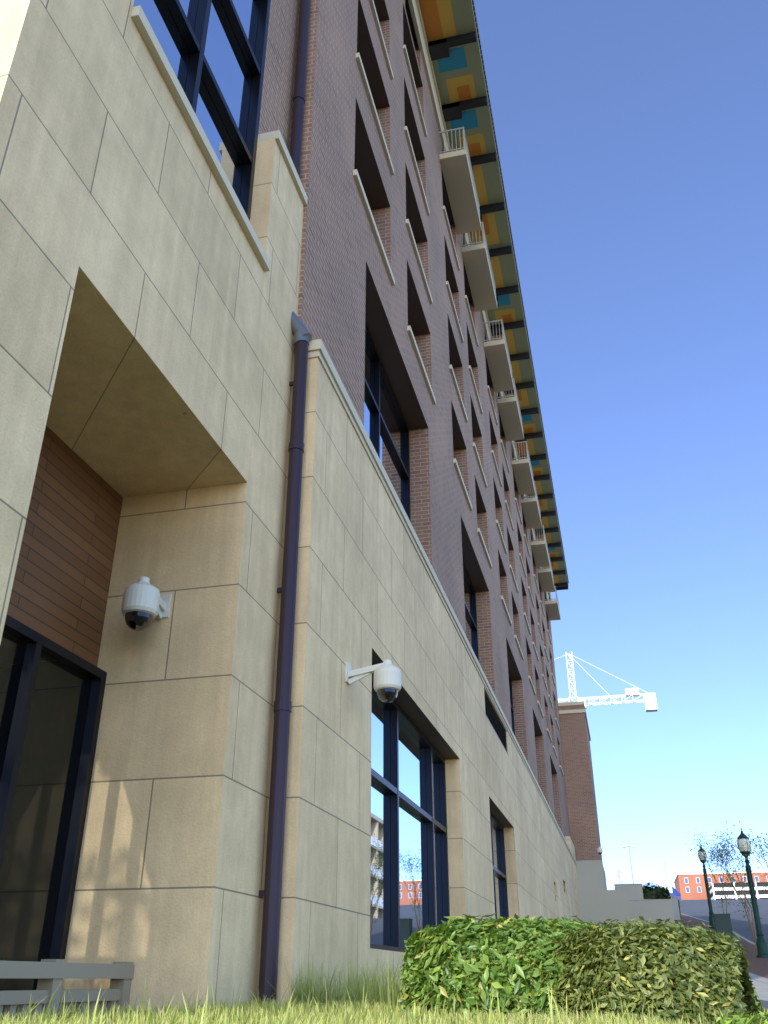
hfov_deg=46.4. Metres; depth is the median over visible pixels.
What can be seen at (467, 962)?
hedge
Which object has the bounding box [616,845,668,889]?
poles and signs
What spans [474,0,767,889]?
sky
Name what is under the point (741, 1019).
grass
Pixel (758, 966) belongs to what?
mulch bed
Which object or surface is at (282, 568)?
building
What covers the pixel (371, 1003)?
lawn
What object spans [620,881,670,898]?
dark hedge yard
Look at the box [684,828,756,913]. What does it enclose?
street tree
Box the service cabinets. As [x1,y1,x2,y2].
[614,883,732,938]
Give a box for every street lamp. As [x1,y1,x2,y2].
[698,843,714,927]
[737,828,767,957]
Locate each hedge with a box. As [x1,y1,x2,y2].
[397,912,606,1017]
[544,916,758,1023]
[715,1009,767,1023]
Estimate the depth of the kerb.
49.36 m
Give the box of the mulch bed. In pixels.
[675,914,767,978]
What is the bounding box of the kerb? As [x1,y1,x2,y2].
[681,913,754,944]
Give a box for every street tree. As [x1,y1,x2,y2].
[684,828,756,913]
[701,821,767,951]
[737,829,767,889]
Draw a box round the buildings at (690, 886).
[656,872,767,900]
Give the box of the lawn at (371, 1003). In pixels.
[0,952,767,1023]
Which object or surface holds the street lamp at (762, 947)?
on the mulch bed
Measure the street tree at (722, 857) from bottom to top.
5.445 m
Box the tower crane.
[554,652,657,711]
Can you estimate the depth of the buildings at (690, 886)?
398.42 m
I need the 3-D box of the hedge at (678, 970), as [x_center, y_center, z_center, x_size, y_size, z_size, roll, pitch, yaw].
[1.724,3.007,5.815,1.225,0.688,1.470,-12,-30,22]
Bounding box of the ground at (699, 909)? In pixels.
[637,899,767,1012]
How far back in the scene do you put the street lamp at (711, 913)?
55.98 m
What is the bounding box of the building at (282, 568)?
[0,0,631,1021]
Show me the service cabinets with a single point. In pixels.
(653, 909)
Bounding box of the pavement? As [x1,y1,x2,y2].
[664,925,767,1000]
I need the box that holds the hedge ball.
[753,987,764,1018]
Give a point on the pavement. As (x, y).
(760, 984)
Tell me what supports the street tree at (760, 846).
on the ground at (699, 909)

